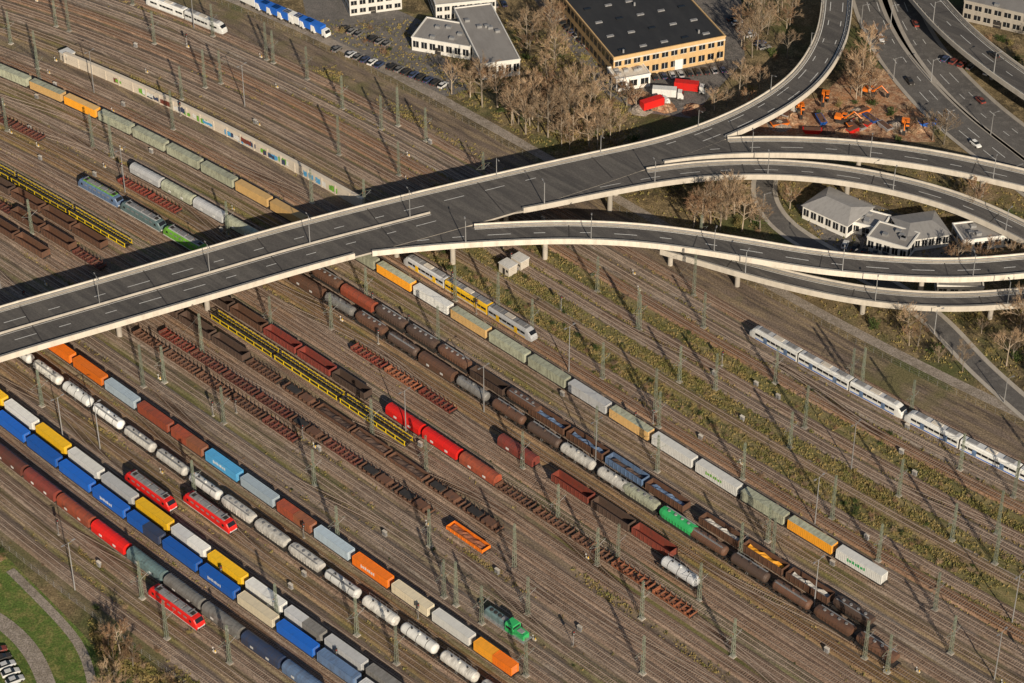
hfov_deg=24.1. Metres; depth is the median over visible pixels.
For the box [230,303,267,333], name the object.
gondola wagon
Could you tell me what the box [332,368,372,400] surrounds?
gondola wagon
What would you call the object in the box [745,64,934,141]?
construction site ground
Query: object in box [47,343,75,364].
container wagon
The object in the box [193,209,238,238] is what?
track turnout
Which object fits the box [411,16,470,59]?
warehouse
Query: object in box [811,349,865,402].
headspan wires
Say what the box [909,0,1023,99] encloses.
flyover bridge
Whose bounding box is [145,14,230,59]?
track turnout
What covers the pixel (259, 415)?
flat wagon
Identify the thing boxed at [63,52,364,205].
retaining wall
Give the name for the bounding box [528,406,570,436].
gondola wagon
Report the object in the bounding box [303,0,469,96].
car park
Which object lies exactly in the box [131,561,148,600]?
catenary mast
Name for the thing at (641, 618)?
catenary mast
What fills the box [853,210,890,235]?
garage building
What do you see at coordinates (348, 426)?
gondola wagon
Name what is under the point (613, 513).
gondola wagon
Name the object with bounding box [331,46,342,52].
parked car
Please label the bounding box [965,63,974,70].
parked car
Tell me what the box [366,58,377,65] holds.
parked car
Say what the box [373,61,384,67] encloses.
parked car
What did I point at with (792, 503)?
railway track
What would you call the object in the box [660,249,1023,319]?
ramp bridge
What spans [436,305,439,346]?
catenary mast
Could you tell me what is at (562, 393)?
relay cabinet
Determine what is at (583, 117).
bare tree
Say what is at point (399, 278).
swap body wagon
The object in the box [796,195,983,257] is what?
front yard
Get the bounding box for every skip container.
[770,119,789,126]
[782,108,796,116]
[803,127,821,134]
[815,113,827,124]
[845,124,859,133]
[846,121,863,126]
[850,120,866,130]
[852,118,871,126]
[854,106,870,113]
[862,112,878,123]
[877,120,893,131]
[918,119,936,126]
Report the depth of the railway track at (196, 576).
582.17 m
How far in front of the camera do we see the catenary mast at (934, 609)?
565.60 m
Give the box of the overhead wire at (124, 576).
[4,486,267,680]
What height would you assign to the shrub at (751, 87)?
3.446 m
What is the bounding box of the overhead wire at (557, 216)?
[121,0,1015,469]
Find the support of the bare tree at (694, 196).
on the ground at (804, 24)
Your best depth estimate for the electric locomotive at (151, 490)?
597.99 m
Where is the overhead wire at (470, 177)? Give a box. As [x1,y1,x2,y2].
[102,3,1022,487]
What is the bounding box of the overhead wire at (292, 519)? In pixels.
[52,349,510,674]
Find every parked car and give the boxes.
[0,645,7,652]
[0,652,11,661]
[0,660,15,670]
[0,667,20,678]
[5,674,24,682]
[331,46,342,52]
[339,25,350,30]
[346,28,357,34]
[346,51,356,57]
[352,53,363,60]
[353,30,364,37]
[359,56,370,62]
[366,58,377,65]
[367,35,378,41]
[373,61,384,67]
[374,38,385,44]
[381,40,392,47]
[386,63,397,70]
[393,65,404,72]
[400,68,411,75]
[408,71,418,77]
[415,73,426,80]
[422,76,433,83]
[430,79,440,85]
[437,81,447,88]
[500,0,507,6]
[558,20,565,25]
[563,24,569,30]
[651,73,658,80]
[659,72,667,79]
[668,71,675,78]
[676,70,684,77]
[685,69,692,76]
[693,68,700,75]
[701,67,709,74]
[710,66,717,73]
[718,65,726,72]
[726,15,738,21]
[731,20,741,25]
[745,32,757,37]
[753,40,766,45]
[758,44,771,50]
[841,240,849,248]
[851,242,859,250]
[861,244,868,252]
[871,248,878,254]
[905,77,914,84]
[911,20,919,26]
[940,55,949,62]
[948,58,958,64]
[957,60,966,67]
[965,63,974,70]
[969,139,981,147]
[975,96,985,103]
[988,51,999,58]
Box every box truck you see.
[240,0,260,10]
[251,0,271,15]
[261,0,282,19]
[271,4,293,23]
[284,8,304,28]
[294,13,315,33]
[306,17,330,37]
[640,94,669,111]
[652,85,683,100]
[674,78,705,94]
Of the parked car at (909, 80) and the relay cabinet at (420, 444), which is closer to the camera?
the relay cabinet at (420, 444)
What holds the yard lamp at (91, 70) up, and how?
on the railway yard ground at (936, 400)
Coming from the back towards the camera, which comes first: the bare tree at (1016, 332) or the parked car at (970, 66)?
the parked car at (970, 66)
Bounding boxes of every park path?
[0,613,54,682]
[7,568,95,682]
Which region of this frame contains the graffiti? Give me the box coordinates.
[113,77,336,193]
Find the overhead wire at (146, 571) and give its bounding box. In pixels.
[7,467,290,678]
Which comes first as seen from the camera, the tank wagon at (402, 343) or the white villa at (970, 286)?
the tank wagon at (402, 343)
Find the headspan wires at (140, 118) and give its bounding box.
[113,94,168,135]
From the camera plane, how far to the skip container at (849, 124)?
742.40 m
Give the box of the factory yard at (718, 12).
[535,0,744,117]
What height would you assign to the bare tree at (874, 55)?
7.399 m
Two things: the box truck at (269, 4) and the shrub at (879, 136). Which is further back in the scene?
the box truck at (269, 4)
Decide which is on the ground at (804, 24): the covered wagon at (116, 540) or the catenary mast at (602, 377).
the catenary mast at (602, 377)
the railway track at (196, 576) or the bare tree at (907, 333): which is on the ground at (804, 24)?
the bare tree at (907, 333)
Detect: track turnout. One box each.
[0,93,83,124]
[0,190,26,207]
[0,270,26,295]
[0,376,80,421]
[1,124,96,154]
[24,407,76,442]
[38,394,119,476]
[40,116,124,166]
[45,513,166,588]
[68,342,88,356]
[115,189,189,251]
[115,399,207,474]
[127,366,216,446]
[141,493,207,559]
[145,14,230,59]
[163,192,230,240]
[174,347,290,405]
[174,474,270,560]
[184,218,221,243]
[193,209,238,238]
[204,562,341,634]
[224,159,329,205]
[240,217,351,270]
[264,292,379,348]
[268,638,317,677]
[269,281,363,328]
[277,468,403,537]
[292,397,422,457]
[365,342,463,420]
[372,451,508,514]
[385,354,481,433]
[444,512,556,603]
[457,555,570,654]
[510,214,574,246]
[530,513,639,602]
[590,610,721,682]
[599,313,725,374]
[612,549,734,646]
[703,561,848,641]
[710,631,779,682]
[768,357,881,435]
[771,359,887,438]
[864,467,1019,537]
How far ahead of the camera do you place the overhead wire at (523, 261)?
656.58 m
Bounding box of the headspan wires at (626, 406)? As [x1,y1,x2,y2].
[599,373,655,426]
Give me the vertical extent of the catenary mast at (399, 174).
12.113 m
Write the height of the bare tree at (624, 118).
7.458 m
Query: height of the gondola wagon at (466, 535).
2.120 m
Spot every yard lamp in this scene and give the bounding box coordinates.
[50,394,63,437]
[61,538,75,589]
[84,48,94,92]
[87,399,100,449]
[115,146,125,192]
[237,62,246,106]
[398,387,410,433]
[478,363,489,411]
[564,323,575,371]
[591,416,602,460]
[813,555,824,606]
[814,473,824,523]
[851,419,861,468]
[994,627,1007,679]
[1011,571,1023,622]
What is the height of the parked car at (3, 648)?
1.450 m
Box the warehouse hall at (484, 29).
[454,3,520,79]
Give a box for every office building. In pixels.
[343,0,401,15]
[428,0,495,20]
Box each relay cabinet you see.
[96,560,100,567]
[288,582,293,589]
[301,570,306,577]
[382,529,387,536]
[417,440,422,447]
[494,567,499,574]
[560,390,564,396]
[576,624,582,632]
[824,646,829,653]
[830,559,835,566]
[864,533,869,540]
[898,448,903,454]
[911,469,917,476]
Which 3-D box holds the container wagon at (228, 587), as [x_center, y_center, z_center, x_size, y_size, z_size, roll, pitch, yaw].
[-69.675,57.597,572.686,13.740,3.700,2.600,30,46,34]
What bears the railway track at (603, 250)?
on the railway yard ground at (936, 400)
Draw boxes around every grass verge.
[94,334,352,512]
[128,194,214,243]
[149,164,249,218]
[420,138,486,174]
[461,247,1023,578]
[486,220,1023,529]
[498,246,701,367]
[538,525,773,682]
[705,356,1004,522]
[705,442,936,579]
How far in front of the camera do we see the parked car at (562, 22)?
794.42 m
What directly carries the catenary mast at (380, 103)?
on the ground at (804, 24)
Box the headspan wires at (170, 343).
[139,319,197,365]
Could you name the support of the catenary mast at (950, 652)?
on the ground at (804, 24)
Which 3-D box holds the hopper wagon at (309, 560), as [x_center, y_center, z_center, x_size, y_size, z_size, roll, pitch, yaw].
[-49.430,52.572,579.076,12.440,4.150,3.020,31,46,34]
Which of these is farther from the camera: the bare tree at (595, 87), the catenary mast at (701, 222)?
the bare tree at (595, 87)
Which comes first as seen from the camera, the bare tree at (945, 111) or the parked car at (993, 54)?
the bare tree at (945, 111)
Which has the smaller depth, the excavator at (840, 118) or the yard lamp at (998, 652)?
the yard lamp at (998, 652)
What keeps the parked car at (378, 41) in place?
on the car park
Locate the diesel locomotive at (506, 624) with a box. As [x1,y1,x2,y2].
[482,606,531,643]
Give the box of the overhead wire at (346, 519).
[2,281,581,681]
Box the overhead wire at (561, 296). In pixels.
[3,16,1007,558]
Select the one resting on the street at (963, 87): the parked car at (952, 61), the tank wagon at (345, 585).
the parked car at (952, 61)
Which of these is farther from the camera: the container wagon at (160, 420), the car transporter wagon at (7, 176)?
the car transporter wagon at (7, 176)
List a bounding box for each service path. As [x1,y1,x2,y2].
[226,0,1020,418]
[459,249,1023,580]
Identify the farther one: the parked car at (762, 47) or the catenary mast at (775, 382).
the parked car at (762, 47)
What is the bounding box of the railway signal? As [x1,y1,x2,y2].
[55,519,60,535]
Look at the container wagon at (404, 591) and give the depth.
566.74 m
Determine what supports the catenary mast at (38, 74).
on the ground at (804, 24)
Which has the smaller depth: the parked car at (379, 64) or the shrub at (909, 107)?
the shrub at (909, 107)
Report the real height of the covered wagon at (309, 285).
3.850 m
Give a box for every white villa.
[801,186,874,237]
[866,220,919,256]
[890,210,951,250]
[934,282,983,290]
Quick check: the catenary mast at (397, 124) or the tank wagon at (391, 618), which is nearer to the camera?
the tank wagon at (391, 618)
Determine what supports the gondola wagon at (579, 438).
on the railway track at (924, 664)
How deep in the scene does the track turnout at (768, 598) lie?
571.58 m
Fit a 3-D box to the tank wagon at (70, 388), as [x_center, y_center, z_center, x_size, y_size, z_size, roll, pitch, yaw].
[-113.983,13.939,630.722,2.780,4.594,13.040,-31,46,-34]
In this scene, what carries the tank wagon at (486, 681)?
on the railway track at (327, 586)
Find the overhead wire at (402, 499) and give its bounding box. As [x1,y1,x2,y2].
[6,235,670,681]
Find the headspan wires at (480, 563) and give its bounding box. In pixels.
[458,528,512,583]
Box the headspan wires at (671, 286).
[642,260,694,307]
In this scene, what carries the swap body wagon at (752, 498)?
on the railway track at (951, 611)
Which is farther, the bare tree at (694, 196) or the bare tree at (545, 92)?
the bare tree at (545, 92)
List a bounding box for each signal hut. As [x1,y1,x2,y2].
[58,47,75,63]
[498,257,517,276]
[511,251,529,270]
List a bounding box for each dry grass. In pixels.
[0,0,1023,682]
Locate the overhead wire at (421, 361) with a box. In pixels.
[9,121,919,679]
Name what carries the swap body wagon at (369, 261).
on the railway track at (951, 611)
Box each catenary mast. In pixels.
[1,97,9,131]
[3,11,13,44]
[23,199,36,234]
[31,370,47,407]
[32,30,40,69]
[34,46,42,79]
[52,1,59,27]
[64,0,71,31]
[85,114,96,148]
[107,120,114,157]
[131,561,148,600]
[138,344,146,388]
[146,11,158,44]
[154,347,167,384]
[161,600,172,640]
[168,90,175,130]
[175,67,184,100]
[190,459,201,491]
[197,313,205,355]
[201,50,207,88]
[208,3,215,37]
[213,51,224,84]
[214,387,230,424]
[221,625,236,665]
[224,201,233,236]
[263,23,269,60]
[263,297,275,323]
[266,583,280,620]
[270,30,275,63]
[300,46,309,80]
[306,449,321,486]
[309,170,316,203]
[324,293,337,330]
[328,506,344,536]
[335,76,345,109]
[336,117,341,155]
[346,598,364,637]
[357,179,370,203]
[364,269,372,295]
[365,400,377,436]
[379,95,386,130]
[392,626,404,665]
[395,87,400,126]
[396,142,403,176]
[418,435,432,472]
[421,509,433,548]
[423,109,430,141]
[435,559,452,599]
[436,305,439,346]
[447,266,461,301]
[452,561,459,607]
[473,585,489,625]
[477,153,489,175]
[496,274,499,304]
[511,523,516,568]
[517,638,534,677]
[519,431,529,469]
[519,577,535,616]
[530,298,536,325]
[550,483,566,522]
[590,529,604,566]
[592,257,599,292]
[594,406,597,437]
[599,342,608,379]
[614,525,626,562]
[634,295,647,330]
[635,287,640,329]
[635,635,646,675]
[637,580,649,621]
[651,435,665,473]
[652,369,658,412]
[652,390,666,428]
[674,347,685,383]
[691,255,696,296]
[695,562,707,602]
[697,292,709,328]
[700,216,706,230]
[712,353,722,391]
[729,618,742,658]
[737,442,746,480]
[739,522,747,554]
[762,503,771,543]
[770,347,780,384]
[771,517,776,553]
[784,411,797,449]
[801,385,809,429]
[828,475,837,519]
[848,348,857,376]
[860,347,866,381]
[860,620,874,660]
[874,523,884,562]
[882,634,897,674]
[894,459,907,497]
[908,380,918,410]
[931,572,944,611]
[946,615,960,655]
[948,504,957,542]
[956,433,968,471]
[991,526,1004,565]
[993,489,1004,535]
[1010,460,1022,498]
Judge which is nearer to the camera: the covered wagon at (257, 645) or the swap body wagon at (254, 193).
the covered wagon at (257, 645)
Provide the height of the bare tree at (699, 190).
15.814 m
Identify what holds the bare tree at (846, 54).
on the construction site ground at (898, 99)
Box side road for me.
[751,180,1023,420]
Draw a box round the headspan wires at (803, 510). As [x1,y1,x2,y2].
[777,480,833,537]
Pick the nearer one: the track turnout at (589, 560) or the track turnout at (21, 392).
the track turnout at (589, 560)
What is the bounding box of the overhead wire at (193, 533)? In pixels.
[6,392,402,681]
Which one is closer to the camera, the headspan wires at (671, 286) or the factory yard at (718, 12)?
the headspan wires at (671, 286)
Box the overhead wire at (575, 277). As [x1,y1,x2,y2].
[37,9,1006,526]
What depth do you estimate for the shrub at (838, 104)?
752.62 m
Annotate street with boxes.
[853,0,1023,196]
[878,0,1023,160]
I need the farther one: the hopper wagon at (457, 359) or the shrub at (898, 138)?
the shrub at (898, 138)
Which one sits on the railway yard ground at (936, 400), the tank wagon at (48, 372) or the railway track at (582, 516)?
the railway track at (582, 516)
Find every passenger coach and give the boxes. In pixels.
[146,0,187,18]
[184,8,226,34]
[403,254,449,287]
[445,277,493,314]
[488,303,537,341]
[749,325,802,361]
[798,350,854,389]
[849,378,906,418]
[904,410,962,447]
[959,436,1023,477]
[1018,466,1023,480]
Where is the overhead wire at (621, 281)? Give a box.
[83,5,991,488]
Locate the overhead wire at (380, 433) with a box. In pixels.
[0,191,728,669]
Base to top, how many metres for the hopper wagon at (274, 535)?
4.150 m
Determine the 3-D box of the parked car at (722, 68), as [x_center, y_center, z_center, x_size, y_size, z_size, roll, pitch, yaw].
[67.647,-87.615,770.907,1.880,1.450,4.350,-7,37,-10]
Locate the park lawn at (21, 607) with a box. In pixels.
[0,552,122,682]
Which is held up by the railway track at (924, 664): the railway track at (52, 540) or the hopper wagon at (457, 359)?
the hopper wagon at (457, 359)
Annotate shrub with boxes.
[89,631,105,640]
[99,624,116,639]
[100,637,107,646]
[116,642,130,656]
[126,653,142,661]
[131,676,140,682]
[138,675,146,682]
[160,671,174,681]
[379,45,389,54]
[521,53,533,59]
[556,51,567,58]
[577,53,591,60]
[627,134,639,142]
[733,217,742,228]
[745,84,758,91]
[748,215,767,225]
[766,46,778,56]
[835,97,842,107]
[865,99,877,105]
[866,92,879,101]
[868,316,880,330]
[874,134,886,141]
[886,104,897,116]
[894,134,903,141]
[905,103,915,109]
[908,128,919,133]
[924,343,945,354]
[985,345,995,354]
[993,34,1006,40]
[1010,350,1023,362]
[1013,54,1020,61]
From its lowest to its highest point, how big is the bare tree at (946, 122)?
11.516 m
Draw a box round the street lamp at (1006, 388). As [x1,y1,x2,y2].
[1003,375,1014,401]
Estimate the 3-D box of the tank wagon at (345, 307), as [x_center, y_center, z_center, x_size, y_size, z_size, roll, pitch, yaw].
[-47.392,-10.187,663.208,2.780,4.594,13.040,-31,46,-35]
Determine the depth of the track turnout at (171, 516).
595.30 m
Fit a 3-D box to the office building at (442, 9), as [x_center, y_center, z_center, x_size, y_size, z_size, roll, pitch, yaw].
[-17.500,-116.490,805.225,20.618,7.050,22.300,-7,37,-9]
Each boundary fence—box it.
[0,539,184,682]
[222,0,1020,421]
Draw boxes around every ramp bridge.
[371,220,1023,290]
[494,159,1023,244]
[657,136,1023,195]
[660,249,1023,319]
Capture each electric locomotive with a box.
[78,176,123,207]
[120,200,166,231]
[125,469,177,512]
[148,583,205,630]
[163,224,206,250]
[183,490,237,534]
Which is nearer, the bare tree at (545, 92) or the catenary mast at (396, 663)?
the catenary mast at (396, 663)
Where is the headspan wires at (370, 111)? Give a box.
[338,92,396,134]
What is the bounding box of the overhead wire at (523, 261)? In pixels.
[27,15,1022,550]
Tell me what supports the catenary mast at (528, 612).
on the ground at (804, 24)
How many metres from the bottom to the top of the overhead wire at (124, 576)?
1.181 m
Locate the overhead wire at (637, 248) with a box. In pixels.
[169,8,1022,458]
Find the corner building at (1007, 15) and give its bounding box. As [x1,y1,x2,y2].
[963,0,1023,33]
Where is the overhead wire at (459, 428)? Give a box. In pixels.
[5,152,842,682]
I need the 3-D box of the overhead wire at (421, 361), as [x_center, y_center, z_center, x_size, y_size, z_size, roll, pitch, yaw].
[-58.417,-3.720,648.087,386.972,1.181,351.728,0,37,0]
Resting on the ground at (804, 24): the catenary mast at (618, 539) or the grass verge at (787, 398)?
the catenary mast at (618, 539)
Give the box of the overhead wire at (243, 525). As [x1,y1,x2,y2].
[17,361,463,681]
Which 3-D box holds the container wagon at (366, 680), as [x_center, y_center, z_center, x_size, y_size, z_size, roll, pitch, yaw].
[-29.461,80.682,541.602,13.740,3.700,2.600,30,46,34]
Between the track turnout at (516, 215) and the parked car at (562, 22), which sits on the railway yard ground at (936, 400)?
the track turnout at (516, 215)
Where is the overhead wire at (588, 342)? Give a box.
[22,42,1019,597]
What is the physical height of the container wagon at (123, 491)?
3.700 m
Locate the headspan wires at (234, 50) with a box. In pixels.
[206,28,264,67]
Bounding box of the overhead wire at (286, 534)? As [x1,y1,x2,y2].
[45,360,492,677]
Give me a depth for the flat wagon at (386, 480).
604.54 m
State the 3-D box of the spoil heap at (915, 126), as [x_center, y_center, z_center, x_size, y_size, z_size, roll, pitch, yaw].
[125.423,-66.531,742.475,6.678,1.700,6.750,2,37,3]
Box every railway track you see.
[0,0,1023,545]
[0,8,1023,561]
[0,18,389,200]
[0,27,1023,593]
[0,45,1023,626]
[0,55,1023,643]
[0,77,1023,676]
[0,83,1023,682]
[0,94,996,682]
[0,104,966,682]
[0,122,929,682]
[0,129,900,682]
[0,140,872,682]
[0,150,847,682]
[0,160,823,682]
[0,172,798,682]
[0,192,767,682]
[0,203,727,682]
[0,215,704,682]
[0,232,681,682]
[0,241,652,682]
[0,257,622,682]
[0,273,592,682]
[0,290,562,682]
[0,361,450,682]
[0,377,419,682]
[0,408,365,679]
[0,426,345,682]
[0,432,335,682]
[0,461,295,682]
[0,469,283,682]
[0,490,254,682]
[0,512,224,682]
[8,0,434,188]
[10,357,478,682]
[29,75,1023,659]
[31,351,507,682]
[38,0,1023,514]
[41,348,532,682]
[67,0,1023,500]
[95,0,1023,486]
[126,0,1023,464]
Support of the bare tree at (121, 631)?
on the ground at (804, 24)
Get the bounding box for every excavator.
[796,102,804,119]
[821,89,829,106]
[834,111,862,124]
[862,85,889,97]
[901,117,909,135]
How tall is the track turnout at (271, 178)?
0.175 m
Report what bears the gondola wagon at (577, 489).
on the railway track at (740, 604)
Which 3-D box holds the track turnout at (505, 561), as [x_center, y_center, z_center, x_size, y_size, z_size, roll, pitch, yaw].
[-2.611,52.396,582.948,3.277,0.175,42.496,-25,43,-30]
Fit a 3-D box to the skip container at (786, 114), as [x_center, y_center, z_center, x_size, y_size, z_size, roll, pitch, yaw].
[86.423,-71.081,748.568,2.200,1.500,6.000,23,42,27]
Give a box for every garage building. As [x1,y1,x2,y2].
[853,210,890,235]
[951,221,1012,251]
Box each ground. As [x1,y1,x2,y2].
[0,0,1023,682]
[0,0,1023,682]
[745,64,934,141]
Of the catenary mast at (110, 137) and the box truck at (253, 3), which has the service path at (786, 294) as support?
the box truck at (253, 3)
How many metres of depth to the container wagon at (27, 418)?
622.68 m
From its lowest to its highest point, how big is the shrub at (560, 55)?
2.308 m
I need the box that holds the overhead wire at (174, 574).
[4,445,318,678]
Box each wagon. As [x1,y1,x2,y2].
[0,63,31,88]
[0,115,15,127]
[0,165,15,180]
[0,177,15,195]
[0,198,12,214]
[0,218,19,240]
[0,390,8,408]
[0,410,30,443]
[0,443,28,476]
[4,398,39,432]
[10,187,45,213]
[10,206,45,233]
[11,174,73,213]
[12,121,45,141]
[14,231,50,259]
[16,353,33,367]
[23,467,62,502]
[26,434,62,468]
[29,78,65,103]
[31,360,63,389]
[35,422,71,456]
[40,224,76,251]
[41,204,76,231]
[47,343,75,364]
[56,493,96,528]
[58,459,95,494]
[61,378,93,410]
[64,93,100,119]
[68,207,132,247]
[68,447,104,481]
[72,222,107,250]
[72,246,106,270]
[72,355,107,387]
[91,403,124,433]
[91,519,131,555]
[92,484,130,519]
[98,109,134,135]
[101,471,138,507]
[104,377,140,410]
[117,175,151,197]
[122,425,157,456]
[126,510,165,546]
[126,546,168,583]
[130,162,164,188]
[132,125,168,152]
[133,327,168,353]
[135,497,174,533]
[137,400,173,434]
[148,192,182,214]
[154,448,189,479]
[158,326,194,353]
[161,179,196,206]
[162,536,202,573]
[163,573,206,611]
[164,349,200,375]
[166,143,203,170]
[168,308,183,319]
[170,424,208,458]
[171,523,210,560]
[178,310,216,340]
[187,472,222,504]
[190,347,226,374]
[193,197,228,224]
[196,370,233,397]
[199,563,240,601]
[201,160,237,189]
[201,601,245,640]
[205,448,243,483]
[207,550,248,587]
[211,295,234,311]
[211,310,278,357]
[211,331,249,362]
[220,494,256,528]
[222,369,259,396]
[225,215,258,235]
[228,391,266,419]
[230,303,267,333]
[235,179,272,208]
[236,590,279,629]
[240,473,279,508]
[241,630,286,669]
[245,357,283,384]
[245,577,287,615]
[254,518,290,552]
[255,391,293,419]
[262,414,300,443]
[263,324,301,354]
[270,198,307,221]
[274,351,344,400]
[276,499,316,535]
[276,619,319,658]
[281,382,319,409]
[282,659,321,682]
[284,605,327,644]
[287,542,325,577]
[288,414,327,442]
[289,274,326,300]
[297,345,336,377]
[310,268,343,293]
[313,525,354,562]
[315,403,355,433]
[316,647,361,682]
[322,292,356,319]
[322,569,363,602]
[323,437,362,466]
[323,634,368,673]
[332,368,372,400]
[339,393,412,445]
[340,283,378,313]
[350,342,387,369]
[351,427,392,457]
[351,551,393,589]
[354,310,388,339]
[355,254,379,270]
[358,461,398,491]
[359,594,401,630]
[359,677,373,682]
[365,663,400,682]
[374,304,408,333]
[376,261,415,293]
[384,364,422,391]
[385,331,420,360]
[385,402,425,436]
[387,451,429,482]
[391,579,434,618]
[394,485,435,516]
[398,620,441,658]
[405,324,439,353]
[413,283,453,316]
[418,351,457,383]
[418,386,457,414]
[422,427,463,461]
[425,477,466,508]
[431,607,475,647]
[437,344,471,374]
[437,649,481,682]
[446,520,490,553]
[450,306,491,339]
[453,375,492,405]
[459,451,501,486]
[461,502,503,533]
[469,365,509,397]
[472,637,519,677]
[482,679,492,682]
[488,329,530,364]
[489,396,527,428]
[495,479,536,510]
[497,433,539,468]
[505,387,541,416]
[525,418,562,452]
[527,354,570,389]
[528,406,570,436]
[532,505,575,536]
[551,469,594,504]
[557,440,597,474]
[566,427,609,461]
[567,379,611,415]
[570,530,614,562]
[591,495,635,531]
[594,464,631,498]
[605,452,649,487]
[608,405,653,441]
[610,557,655,590]
[621,482,660,516]
[631,522,677,557]
[645,477,690,513]
[651,431,697,469]
[651,584,697,618]
[657,506,697,539]
[658,554,702,590]
[686,527,730,560]
[694,458,742,497]
[698,512,745,548]
[727,550,772,587]
[739,486,789,526]
[741,539,789,576]
[768,579,813,614]
[785,567,834,605]
[786,515,837,555]
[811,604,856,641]
[830,595,876,631]
[834,544,888,585]
[853,631,901,668]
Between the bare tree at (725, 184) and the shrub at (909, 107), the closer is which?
the bare tree at (725, 184)
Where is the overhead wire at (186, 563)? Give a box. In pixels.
[3,424,343,678]
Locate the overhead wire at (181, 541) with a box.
[2,407,368,678]
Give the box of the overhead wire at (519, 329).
[41,69,1018,629]
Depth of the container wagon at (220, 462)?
606.25 m
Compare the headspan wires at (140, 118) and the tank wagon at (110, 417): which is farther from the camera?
the headspan wires at (140, 118)
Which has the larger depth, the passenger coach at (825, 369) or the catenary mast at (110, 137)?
the catenary mast at (110, 137)
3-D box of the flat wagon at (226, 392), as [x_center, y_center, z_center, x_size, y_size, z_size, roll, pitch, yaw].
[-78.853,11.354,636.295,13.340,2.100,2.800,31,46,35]
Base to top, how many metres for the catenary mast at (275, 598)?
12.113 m
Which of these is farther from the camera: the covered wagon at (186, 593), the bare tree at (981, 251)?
the bare tree at (981, 251)
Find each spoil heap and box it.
[627,91,651,104]
[628,104,652,115]
[652,101,673,111]
[659,103,676,112]
[682,107,698,116]
[683,103,705,113]
[766,119,791,131]
[774,115,785,119]
[785,112,807,125]
[819,125,834,134]
[835,127,854,138]
[841,105,854,113]
[845,115,874,129]
[848,113,861,118]
[850,107,862,114]
[880,124,893,134]
[887,121,906,133]
[909,122,926,133]
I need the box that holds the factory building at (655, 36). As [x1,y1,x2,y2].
[548,0,725,73]
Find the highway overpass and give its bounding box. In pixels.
[0,0,852,361]
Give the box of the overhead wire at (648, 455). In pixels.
[6,85,1014,679]
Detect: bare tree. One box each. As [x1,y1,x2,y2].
[90,653,129,682]
[91,672,121,682]
[94,622,119,644]
[95,641,128,681]
[99,617,132,652]
[106,675,120,682]
[120,637,142,665]
[437,58,464,93]
[455,49,499,106]
[456,65,486,97]
[467,57,501,90]
[477,64,510,107]
[493,79,527,125]
[496,86,529,119]
[498,88,522,123]
[499,93,538,133]
[505,75,537,124]
[509,3,544,47]
[512,29,539,52]
[512,68,537,82]
[513,11,548,41]
[513,83,538,125]
[516,74,557,119]
[520,67,537,101]
[523,86,562,137]
[526,93,550,131]
[529,68,558,89]
[531,1,564,38]
[531,81,574,122]
[535,28,572,68]
[538,49,558,79]
[539,82,569,123]
[539,93,570,125]
[540,0,561,25]
[541,1,566,38]
[541,21,568,59]
[545,2,564,27]
[545,84,572,129]
[546,67,579,94]
[547,113,569,145]
[549,98,571,128]
[553,86,585,128]
[555,71,588,107]
[555,107,585,140]
[556,115,581,135]
[559,117,579,137]
[562,125,581,149]
[563,60,588,101]
[567,87,583,109]
[567,98,598,145]
[578,63,609,97]
[578,78,604,116]
[582,124,594,144]
[585,82,602,102]
[585,106,612,146]
[591,98,612,115]
[593,112,613,140]
[600,73,621,98]
[601,98,615,119]
[601,102,626,139]
[613,110,629,131]
[617,76,643,105]
[625,79,646,104]
[683,192,706,227]
[685,191,715,229]
[689,178,723,224]
[690,181,720,219]
[691,178,724,223]
[692,183,734,222]
[697,197,740,230]
[705,87,729,110]
[705,180,732,217]
[711,172,749,219]
[715,178,742,218]
[717,85,736,107]
[719,170,763,213]
[725,194,763,230]
[728,57,753,96]
[732,6,757,40]
[732,20,752,46]
[733,0,760,23]
[734,63,756,85]
[735,1,777,49]
[737,15,767,57]
[741,87,758,104]
[744,194,769,221]
[747,196,775,230]
[748,0,774,29]
[749,205,764,224]
[751,62,769,89]
[760,5,779,34]
[774,29,801,58]
[776,4,794,28]
[780,0,803,25]
[784,182,804,208]
[841,46,868,68]
[841,54,866,89]
[841,61,859,94]
[842,57,887,84]
[843,68,869,99]
[845,73,870,95]
[847,46,875,97]
[853,63,889,92]
[854,24,879,51]
[858,20,886,53]
[860,52,879,64]
[861,72,880,93]
[894,301,927,330]
[902,324,918,344]
[909,317,929,345]
[924,111,952,140]
[930,109,962,144]
[930,344,944,362]
[937,109,948,133]
[944,237,972,256]
[950,335,974,371]
[952,236,977,256]
[962,179,986,203]
[966,175,990,198]
[973,186,998,200]
[973,234,1004,255]
[973,318,993,333]
[989,325,1023,365]
[996,281,1023,330]
[998,240,1023,253]
[1003,329,1023,358]
[1008,312,1023,334]
[1012,299,1023,309]
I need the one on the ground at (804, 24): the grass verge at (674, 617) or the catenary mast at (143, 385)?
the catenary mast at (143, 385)
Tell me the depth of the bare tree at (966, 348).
639.45 m
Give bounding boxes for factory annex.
[607,63,650,91]
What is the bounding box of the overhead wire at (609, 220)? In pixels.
[181,2,1005,437]
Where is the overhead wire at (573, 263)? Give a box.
[47,3,993,504]
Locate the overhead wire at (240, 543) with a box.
[23,384,431,680]
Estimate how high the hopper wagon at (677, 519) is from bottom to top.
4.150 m
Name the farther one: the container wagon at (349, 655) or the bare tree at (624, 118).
the bare tree at (624, 118)
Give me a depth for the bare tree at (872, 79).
752.60 m
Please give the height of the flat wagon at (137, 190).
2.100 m
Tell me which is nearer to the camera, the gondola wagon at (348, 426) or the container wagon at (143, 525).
the container wagon at (143, 525)

